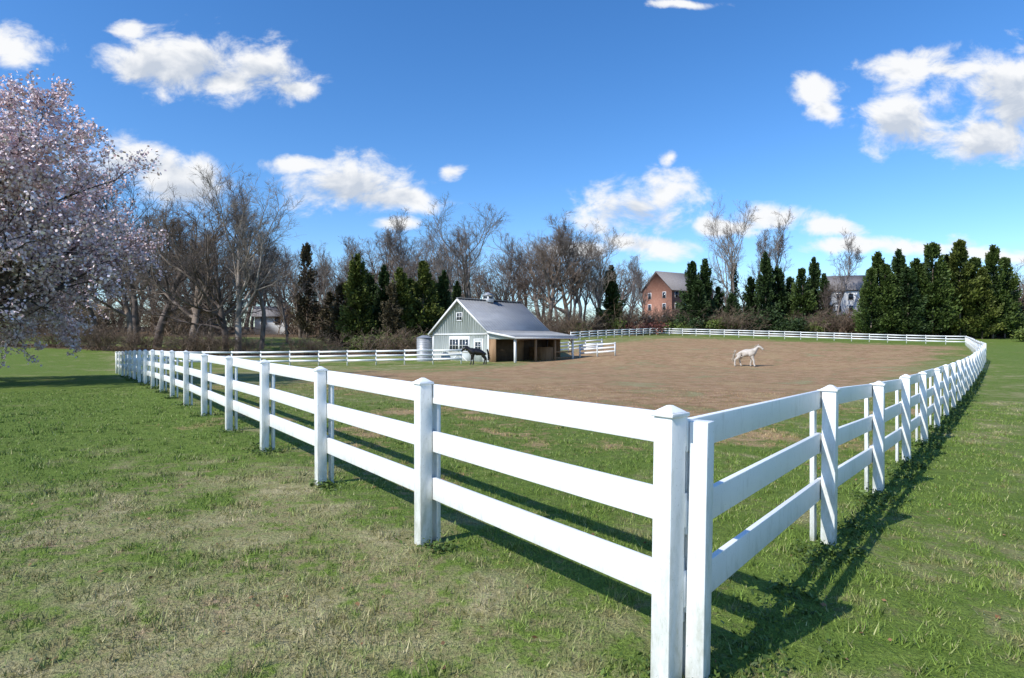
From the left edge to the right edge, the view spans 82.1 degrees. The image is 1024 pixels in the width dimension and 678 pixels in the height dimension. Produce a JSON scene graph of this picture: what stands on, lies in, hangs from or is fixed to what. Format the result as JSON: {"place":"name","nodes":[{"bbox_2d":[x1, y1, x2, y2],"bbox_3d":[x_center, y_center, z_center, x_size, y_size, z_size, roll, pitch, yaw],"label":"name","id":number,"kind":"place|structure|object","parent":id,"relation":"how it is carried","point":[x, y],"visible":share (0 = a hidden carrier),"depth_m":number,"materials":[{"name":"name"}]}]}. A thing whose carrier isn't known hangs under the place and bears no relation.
{"place":"outdoors","nodes":[
{"label":"outdoors","id":0,"kind":"place"},
{"bbox_2d":[0,327,1023,677],"bbox_3d":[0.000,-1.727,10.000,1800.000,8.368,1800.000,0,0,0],"label":"ground","id":1,"kind":"structure","parent":0,"point":[664,365],"depth_m":5.37,"materials":[{"name":"plant"}]},
{"bbox_2d":[44,206,117,339],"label":"bare tree","id":2,"kind":"object","parent":1,"relation":"on","point":[92,314],"visible":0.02,"depth_m":83.10,"materials":[{"name":"brown plant"}]},
{"bbox_2d":[0,68,172,367],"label":"cherry tree","id":3,"kind":"object","parent":1,"relation":"on","point":[32,259],"visible":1,"depth_m":24.06,"materials":[{"name":"pink plant"}]},
{"bbox_2d":[39,226,184,342],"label":"bare tree","id":4,"kind":"object","parent":1,"relation":"on","point":[127,314],"visible":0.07,"depth_m":86.58,"materials":[{"name":"brown plant"}]},
{"bbox_2d":[44,155,186,344],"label":"bare tree","id":5,"kind":"object","parent":1,"relation":"on","point":[135,316],"visible":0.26,"depth_m":81.95,"materials":[{"name":"brown plant"}]},
{"bbox_2d":[115,351,174,372],"bbox_3d":[-27.343,1.753,44.400,0.234,1.944,16.218,0,0,-19],"label":"paddock fence","id":6,"kind":"object","parent":1,"relation":"on","point":[116,365],"visible":0.16,"depth_m":41.09,"materials":[{"name":"white paint"}]},
{"bbox_2d":[116,196,250,351],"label":"bare tree","id":7,"kind":"object","parent":1,"relation":"on","point":[166,226],"visible":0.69,"depth_m":71.17,"materials":[{"name":"brown plant"}]},
{"bbox_2d":[112,201,291,347],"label":"bare tree","id":8,"kind":"object","parent":1,"relation":"on","point":[161,326],"visible":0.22,"depth_m":77.65,"materials":[{"name":"brown plant"}]},
{"bbox_2d":[121,217,290,340],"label":"bare tree","id":9,"kind":"object","parent":1,"relation":"on","point":[212,316],"visible":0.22,"depth_m":81.88,"materials":[{"name":"brown plant"}]},
{"bbox_2d":[120,195,298,351],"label":"bare tree","id":10,"kind":"object","parent":1,"relation":"on","point":[218,312],"visible":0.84,"depth_m":68.64,"materials":[{"name":"brown plant"}]},
{"bbox_2d":[180,162,306,354],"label":"bare tree","id":11,"kind":"object","parent":1,"relation":"on","point":[244,222],"visible":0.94,"depth_m":70.85,"materials":[{"name":"grey plant"}]},
{"bbox_2d":[213,170,283,349],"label":"bare tree","id":12,"kind":"object","parent":1,"relation":"on","point":[259,294],"visible":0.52,"depth_m":76.40,"materials":[{"name":"brown plant"}]},
{"bbox_2d":[255,313,288,333],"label":"walls","id":13,"kind":"structure","parent":1,"relation":"on","point":[271,327],"depth_m":113.58,"materials":[{"name":"white"}]},
{"bbox_2d":[251,306,290,316],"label":"roof","id":14,"kind":"structure","parent":13,"relation":"on","point":[275,309],"depth_m":114.11,"materials":[{"name":"white"}]},
{"bbox_2d":[255,230,309,342],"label":"bare tree","id":15,"kind":"object","parent":1,"relation":"on","point":[281,301],"visible":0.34,"depth_m":89.63,"materials":[{"name":"brown plant"}]},
{"bbox_2d":[264,243,321,337],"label":"bare tree","id":16,"kind":"object","parent":1,"relation":"on","point":[296,288],"visible":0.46,"depth_m":99.88,"materials":[{"name":"brown plant"}]},
{"bbox_2d":[290,242,321,337],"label":"cedar tree","id":17,"kind":"object","parent":1,"relation":"on","point":[305,254],"visible":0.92,"depth_m":99.63,"materials":[{"name":"green plant"}]},
{"bbox_2d":[174,349,461,365],"bbox_3d":[-17.301,1.820,52.595,25.597,1.872,0.182,0,0,-3],"label":"paddock fence","id":18,"kind":"object","parent":1,"relation":"on","point":[347,356],"visible":0.76,"depth_m":52.62,"materials":[{"name":"white paint"}]},
{"bbox_2d":[310,240,337,331],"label":"bare tree","id":19,"kind":"object","parent":1,"relation":"on","point":[323,271],"visible":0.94,"depth_m":96.41,"materials":[{"name":"brown plant"}]},
{"bbox_2d":[315,291,340,343],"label":"evergreen tree","id":20,"kind":"object","parent":1,"relation":"on","point":[325,311],"visible":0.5,"depth_m":87.58,"materials":[{"name":"green plant"}]},
{"bbox_2d":[324,282,352,346],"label":"evergreen tree","id":21,"kind":"object","parent":1,"relation":"on","point":[331,328],"visible":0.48,"depth_m":83.32,"materials":[{"name":"green plant"}]},
{"bbox_2d":[332,243,363,303],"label":"bare tree","id":22,"kind":"object","parent":1,"relation":"on","point":[346,269],"visible":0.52,"depth_m":95.50,"materials":[{"name":"brown plant"}]},
{"bbox_2d":[334,253,378,348],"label":"evergreen tree","id":23,"kind":"object","parent":1,"relation":"on","point":[359,298],"visible":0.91,"depth_m":79.12,"materials":[{"name":"green plant"}]},
{"bbox_2d":[338,235,390,280],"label":"bare tree","id":24,"kind":"object","parent":1,"relation":"on","point":[347,251],"visible":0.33,"depth_m":101.98,"materials":[{"name":"brown plant"}]},
{"bbox_2d":[356,272,377,329],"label":"evergreen tree","id":25,"kind":"object","parent":1,"relation":"on","point":[371,285],"visible":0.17,"depth_m":85.48,"materials":[{"name":"green plant"}]},
{"bbox_2d":[346,333,392,352],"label":"green bush","id":26,"kind":"object","parent":1,"relation":"on","point":[355,344],"visible":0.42,"depth_m":74.60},
{"bbox_2d":[372,264,390,337],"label":"evergreen tree","id":27,"kind":"object","parent":1,"relation":"on","point":[383,281],"visible":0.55,"depth_m":83.39,"materials":[{"name":"green plant"}]},
{"bbox_2d":[358,331,406,349],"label":"green bush","id":28,"kind":"object","parent":1,"relation":"on","point":[383,335],"visible":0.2,"depth_m":75.14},
{"bbox_2d":[356,226,417,283],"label":"bare tree","id":29,"kind":"object","parent":1,"relation":"on","point":[389,263],"visible":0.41,"depth_m":107.94,"materials":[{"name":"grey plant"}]},
{"bbox_2d":[375,282,404,343],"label":"evergreen tree","id":30,"kind":"object","parent":1,"relation":"on","point":[391,312],"visible":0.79,"depth_m":77.53,"materials":[{"name":"green plant"}]},
{"bbox_2d":[384,267,417,348],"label":"evergreen tree","id":31,"kind":"object","parent":1,"relation":"on","point":[402,288],"visible":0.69,"depth_m":79.46,"materials":[{"name":"green plant"}]},
{"bbox_2d":[116,349,689,677],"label":"paddock fence","id":32,"kind":"object","parent":1,"relation":"on","point":[660,575],"visible":0.88,"depth_m":4.11,"materials":[{"name":"white paint"}]},
{"bbox_2d":[375,208,436,281],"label":"bare tree","id":33,"kind":"object","parent":1,"relation":"on","point":[397,246],"visible":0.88,"depth_m":102.87,"materials":[{"name":"brown plant"}]},
{"bbox_2d":[417,335,431,360],"bbox_3d":[-8.933,0.980,60.000,1.680,2.700,1.680,0,0,0],"label":"water tank","id":34,"kind":"object","parent":1,"relation":"on","point":[424,342],"visible":0.81,"depth_m":59.34,"materials":[{"name":"metal"}]},
{"bbox_2d":[406,259,444,336],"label":"evergreen tree","id":35,"kind":"object","parent":1,"relation":"on","point":[422,315],"visible":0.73,"depth_m":81.28,"materials":[{"name":"green plant"}]},
{"bbox_2d":[432,270,452,323],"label":"evergreen tree","id":36,"kind":"object","parent":1,"relation":"on","point":[444,294],"visible":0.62,"depth_m":83.58,"materials":[{"name":"green plant"}]},
{"bbox_2d":[412,219,478,298],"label":"bare tree","id":37,"kind":"object","parent":1,"relation":"on","point":[444,263],"visible":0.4,"depth_m":103.44,"materials":[{"name":"brown plant"}]},
{"bbox_2d":[449,281,461,304],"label":"evergreen tree","id":38,"kind":"object","parent":1,"relation":"on","point":[457,291],"visible":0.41,"depth_m":87.75,"materials":[{"name":"green plant"}]},
{"bbox_2d":[408,193,514,297],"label":"bare tree","id":39,"kind":"object","parent":1,"relation":"on","point":[466,272],"visible":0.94,"depth_m":95.17,"materials":[{"name":"grey plant"}]},
{"bbox_2d":[461,346,490,364],"bbox_3d":[-3.124,1.387,51.495,2.645,1.730,0.725,0,0,-8],"label":"black horse","id":40,"kind":"object","parent":1,"relation":"on","point":[475,351],"visible":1,"depth_m":51.26},
{"bbox_2d":[428,292,577,362],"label":"horse barn","id":41,"kind":"structure","parent":1,"relation":"on","point":[501,330],"depth_m":60.31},
{"bbox_2d":[449,312,482,361],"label":"windows and doors","id":42,"kind":"structure","parent":41,"relation":"in","point":[455,342],"depth_m":59.71,"materials":[{"name":"wood"}]},
{"bbox_2d":[2,404,1005,668],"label":"fallen leaves","id":43,"kind":"object","parent":1,"relation":"on","point":[418,566],"visible":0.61,"depth_m":3.83,"materials":[{"name":"brown plant"}]},
{"bbox_2d":[490,229,526,300],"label":"bare tree","id":44,"kind":"object","parent":1,"relation":"on","point":[510,269],"visible":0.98,"depth_m":106.59,"materials":[{"name":"brown plant"}]},
{"bbox_2d":[0,274,1023,355],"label":"undergrowth","id":45,"kind":"object","parent":1,"relation":"on","point":[201,345],"visible":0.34,"depth_m":100.21,"materials":[{"name":"plant"}]},
{"bbox_2d":[35,202,1023,334],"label":"distant woods","id":46,"kind":"object","parent":1,"relation":"on","point":[478,278],"visible":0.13,"depth_m":153.85,"materials":[{"name":"brown plant"}]},
{"bbox_2d":[528,236,557,319],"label":"bare tree","id":47,"kind":"object","parent":1,"relation":"on","point":[543,283],"visible":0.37,"depth_m":117.56,"materials":[{"name":"brown plant"}]},
{"bbox_2d":[497,240,608,334],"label":"bare tree","id":48,"kind":"object","parent":1,"relation":"on","point":[565,300],"visible":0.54,"depth_m":108.92,"materials":[{"name":"brown plant"}]},
{"bbox_2d":[120,371,986,677],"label":"weeds","id":49,"kind":"object","parent":1,"relation":"on","point":[910,465],"visible":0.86,"depth_m":4.93,"materials":[{"name":"green plant"}]},
{"bbox_2d":[517,225,618,329],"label":"bare tree","id":50,"kind":"object","parent":1,"relation":"on","point":[551,294],"visible":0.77,"depth_m":104.49,"materials":[{"name":"brown plant"}]},
{"bbox_2d":[541,210,599,333],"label":"bare tree","id":51,"kind":"object","parent":1,"relation":"on","point":[564,241],"visible":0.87,"depth_m":107.51,"materials":[{"name":"brown plant"}]},
{"bbox_2d":[560,339,602,352],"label":"paddock fence","id":52,"kind":"object","parent":1,"relation":"on","point":[585,341],"visible":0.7,"depth_m":70.39,"materials":[{"name":"white paint"}]},
{"bbox_2d":[579,342,615,357],"bbox_3d":[8.865,1.305,61.231,3.974,1.967,0.309,0,0,28],"label":"paddock fence","id":53,"kind":"object","parent":1,"relation":"on","point":[597,348],"visible":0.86,"depth_m":61.08,"materials":[{"name":"white paint"}]},
{"bbox_2d":[569,218,632,321],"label":"bare tree","id":54,"kind":"object","parent":1,"relation":"on","point":[595,286],"visible":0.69,"depth_m":109.92,"materials":[{"name":"brown plant"}]},
{"bbox_2d":[590,315,626,334],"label":"green bush","id":55,"kind":"object","parent":1,"relation":"on","point":[615,325],"visible":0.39,"depth_m":109.02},
{"bbox_2d":[594,264,626,333],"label":"cedar tree","id":56,"kind":"object","parent":1,"relation":"on","point":[611,295],"visible":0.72,"depth_m":111.13,"materials":[{"name":"green plant"}]},
{"bbox_2d":[570,328,656,339],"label":"paddock fence","id":57,"kind":"object","parent":1,"relation":"on","point":[614,332],"visible":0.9,"depth_m":99.22,"materials":[{"name":"white paint"}]},
{"bbox_2d":[619,254,646,316],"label":"bare tree","id":58,"kind":"object","parent":1,"relation":"on","point":[632,270],"visible":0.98,"depth_m":131.22,"materials":[{"name":"brown plant"}]},
{"bbox_2d":[615,312,668,334],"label":"red bush","id":59,"kind":"object","parent":1,"relation":"on","point":[641,328],"visible":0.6,"depth_m":110.90,"materials":[{"name":"plant"}]},
{"bbox_2d":[631,263,652,313],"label":"bare tree","id":60,"kind":"object","parent":1,"relation":"on","point":[640,296],"visible":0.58,"depth_m":139.08,"materials":[{"name":"brown plant"}]},
{"bbox_2d":[663,320,690,333],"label":"green bush","id":61,"kind":"object","parent":1,"relation":"on","point":[677,328],"visible":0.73,"depth_m":117.46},
{"bbox_2d":[643,273,712,321],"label":"walls","id":62,"kind":"structure","parent":1,"relation":"on","point":[657,285],"depth_m":147.32,"materials":[{"name":"brick"}]},
{"bbox_2d":[641,271,714,292],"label":"roof","id":63,"kind":"structure","parent":62,"relation":"on","point":[674,281],"depth_m":147.80,"materials":[{"name":"grey"}]},
{"bbox_2d":[675,260,709,323],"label":"evergreen tree","id":64,"kind":"object","parent":1,"relation":"on","point":[692,275],"visible":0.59,"depth_m":121.37,"materials":[{"name":"green plant"}]},
{"bbox_2d":[684,279,714,328],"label":"evergreen tree","id":65,"kind":"object","parent":1,"relation":"on","point":[700,295],"visible":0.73,"depth_m":119.32,"materials":[{"name":"green plant"}]},
{"bbox_2d":[683,312,715,333],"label":"evergreen bush","id":66,"kind":"object","parent":1,"relation":"on","point":[696,322],"visible":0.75,"depth_m":115.92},
{"bbox_2d":[700,258,720,316],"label":"evergreen tree","id":67,"kind":"object","parent":1,"relation":"on","point":[705,272],"visible":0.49,"depth_m":123.22,"materials":[{"name":"green plant"}]},
{"bbox_2d":[711,286,725,313],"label":"evergreen tree","id":68,"kind":"object","parent":1,"relation":"on","point":[721,295],"visible":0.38,"depth_m":125.32,"materials":[{"name":"green plant"}]},
{"bbox_2d":[703,316,738,333],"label":"green bush","id":69,"kind":"object","parent":1,"relation":"on","point":[714,326],"visible":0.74,"depth_m":116.61,"materials":[{"name":"plant"}]},
{"bbox_2d":[700,195,760,301],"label":"bare tree","id":70,"kind":"object","parent":1,"relation":"on","point":[729,267],"visible":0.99,"depth_m":126.44,"materials":[{"name":"grey plant"}]},
{"bbox_2d":[729,263,742,311],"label":"ivy vine","id":71,"kind":"object","parent":70,"relation":"attached to","point":[736,284],"visible":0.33,"depth_m":127.64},
{"bbox_2d":[722,293,739,316],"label":"evergreen tree","id":72,"kind":"object","parent":1,"relation":"on","point":[731,299],"visible":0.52,"depth_m":121.56,"materials":[{"name":"green plant"}]},
{"bbox_2d":[731,344,763,366],"bbox_3d":[20.007,1.380,49.955,2.591,1.945,0.760,0,0,32],"label":"white horse","id":73,"kind":"object","parent":1,"relation":"on","point":[750,353],"visible":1,"depth_m":49.75},
{"bbox_2d":[738,276,759,315],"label":"evergreen tree","id":74,"kind":"object","parent":1,"relation":"on","point":[747,296],"visible":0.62,"depth_m":127.39,"materials":[{"name":"green plant"}]},
{"bbox_2d":[738,228,772,300],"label":"bare tree","id":75,"kind":"object","parent":1,"relation":"on","point":[765,239],"visible":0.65,"depth_m":136.65,"materials":[{"name":"brown plant"}]},
{"bbox_2d":[747,312,767,332],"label":"evergreen bush","id":76,"kind":"object","parent":1,"relation":"on","point":[755,329],"visible":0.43,"depth_m":118.78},
{"bbox_2d":[741,306,788,332],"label":"evergreen bush","id":77,"kind":"object","parent":1,"relation":"on","point":[770,318],"visible":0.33,"depth_m":119.95,"materials":[{"name":"plant"}]},
{"bbox_2d":[749,251,781,324],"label":"evergreen tree","id":78,"kind":"object","parent":1,"relation":"on","point":[763,295],"visible":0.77,"depth_m":123.28,"materials":[{"name":"green plant"}]},
{"bbox_2d":[756,207,794,278],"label":"bare tree","id":79,"kind":"object","parent":1,"relation":"on","point":[780,242],"visible":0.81,"depth_m":130.74,"materials":[{"name":"brown plant"}]},
{"bbox_2d":[759,266,794,318],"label":"evergreen tree","id":80,"kind":"object","parent":1,"relation":"on","point":[779,288],"visible":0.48,"depth_m":125.21,"materials":[{"name":"green plant"}]},
{"bbox_2d":[765,315,810,334],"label":"evergreen bush","id":81,"kind":"object","parent":1,"relation":"on","point":[784,325],"visible":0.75,"depth_m":116.61,"materials":[{"name":"plant"}]},
{"bbox_2d":[783,276,799,316],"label":"evergreen tree","id":82,"kind":"object","parent":1,"relation":"on","point":[789,282],"visible":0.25,"depth_m":127.66,"materials":[{"name":"green plant"}]},
{"bbox_2d":[785,267,821,320],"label":"evergreen tree","id":83,"kind":"object","parent":1,"relation":"on","point":[803,297],"visible":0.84,"depth_m":121.33,"materials":[{"name":"green plant"}]},
{"bbox_2d":[656,328,964,344],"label":"paddock fence","id":84,"kind":"object","parent":1,"relation":"on","point":[817,335],"visible":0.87,"depth_m":97.85,"materials":[{"name":"white paint"}]},
{"bbox_2d":[806,257,826,315],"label":"evergreen tree","id":85,"kind":"object","parent":1,"relation":"on","point":[814,272],"visible":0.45,"depth_m":125.37,"materials":[{"name":"green plant"}]},
{"bbox_2d":[815,273,835,316],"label":"evergreen tree","id":86,"kind":"object","parent":1,"relation":"on","point":[823,282],"visible":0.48,"depth_m":123.56,"materials":[{"name":"green plant"}]},
{"bbox_2d":[811,282,844,315],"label":"bare tree","id":87,"kind":"object","parent":1,"relation":"on","point":[827,303],"visible":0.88,"depth_m":121.82,"materials":[{"name":"brown plant"}]},
{"bbox_2d":[683,343,985,677],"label":"paddock fence","id":88,"kind":"object","parent":1,"relation":"on","point":[708,570],"visible":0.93,"depth_m":4.37,"materials":[{"name":"white paint"}]},
{"bbox_2d":[830,290,859,317],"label":"walls","id":89,"kind":"structure","parent":1,"relation":"on","point":[845,302],"depth_m":142.69,"materials":[{"name":"white"}]},
{"bbox_2d":[826,275,878,290],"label":"roof","id":90,"kind":"structure","parent":89,"relation":"on","point":[857,284],"depth_m":144.25,"materials":[{"name":"white"}]},
{"bbox_2d":[827,229,864,316],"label":"bare tree","id":91,"kind":"object","parent":1,"relation":"on","point":[856,257],"visible":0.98,"depth_m":138.48,"materials":[{"name":"grey plant"}]},
{"bbox_2d":[851,267,889,338],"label":"leyland cypress","id":92,"kind":"object","parent":1,"relation":"on","point":[866,295],"visible":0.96,"depth_m":105.46,"materials":[{"name":"green plant"}]},
{"bbox_2d":[856,251,894,336],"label":"leyland cypress","id":93,"kind":"object","parent":1,"relation":"on","point":[877,259],"visible":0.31,"depth_m":107.56,"materials":[{"name":"green plant"}]},
{"bbox_2d":[863,263,910,338],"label":"leyland cypress","id":94,"kind":"object","parent":1,"relation":"on","point":[887,279],"visible":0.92,"depth_m":104.59,"materials":[{"name":"green plant"}]},
{"bbox_2d":[890,248,914,334],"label":"leyland cypress","id":95,"kind":"object","parent":1,"relation":"on","point":[898,262],"visible":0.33,"depth_m":106.49,"materials":[{"name":"green plant"}]},
{"bbox_2d":[890,266,933,338],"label":"leyland cypress","id":96,"kind":"object","parent":1,"relation":"on","point":[907,281],"visible":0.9,"depth_m":104.05,"materials":[{"name":"green plant"}]},
{"bbox_2d":[909,258,936,337],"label":"leyland cypress","id":97,"kind":"object","parent":1,"relation":"on","point":[918,267],"visible":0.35,"depth_m":107.18,"materials":[{"name":"green plant"}]},
{"bbox_2d":[917,241,962,337],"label":"leyland cypress","id":98,"kind":"object","parent":1,"relation":"on","point":[941,315],"visible":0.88,"depth_m":104.38,"materials":[{"name":"green plant"}]},
{"bbox_2d":[931,238,985,338],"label":"leyland cypress","id":99,"kind":"object","parent":1,"relation":"on","point":[960,266],"visible":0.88,"depth_m":104.85,"materials":[{"name":"green plant"}]},
{"bbox_2d":[965,336,986,355],"bbox_3d":[50.479,0.731,64.503,0.249,2.426,58.739,0,0,37],"label":"paddock fence","id":100,"kind":"object","parent":1,"relation":"on","point":[973,345],"visible":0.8,"depth_m":57.48,"materials":[{"name":"white paint"}]},
{"bbox_2d":[961,257,1000,337],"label":"leyland cypress","id":101,"kind":"object","parent":1,"relation":"on","point":[976,262],"visible":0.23,"depth_m":106.20,"materials":[{"name":"green plant"}]},
{"bbox_2d":[961,267,1006,338],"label":"leyland cypress","id":102,"kind":"object","parent":1,"relation":"on","point":[990,312],"visible":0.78,"depth_m":103.95,"materials":[{"name":"green plant"}]},
{"bbox_2d":[979,244,1019,338],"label":"leyland cypress","id":103,"kind":"object","parent":1,"relation":"on","point":[992,261],"visible":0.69,"depth_m":104.83,"materials":[{"name":"green plant"}]},
{"bbox_2d":[990,257,1023,337],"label":"leyland cypress","id":104,"kind":"object","parent":1,"relation":"on","point":[1012,279],"visible":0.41,"depth_m":105.84,"materials":[{"name":"green plant"}]},
{"bbox_2d":[1010,323,1023,340],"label":"green bush","id":105,"kind":"object","parent":1,"relation":"on","point":[1019,332],"visible":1,"depth_m":95.76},
{"bbox_2d":[0,384,1023,677],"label":"grass","id":106,"kind":"structure","parent":0,"point":[366,614],"depth_m":4.83,"materials":[{"name":"plant"}]},
{"bbox_2d":[0,0,1023,326],"label":"sky","id":107,"kind":"structure","parent":0,"point":[892,124],"materials":[{"name":"blue"}]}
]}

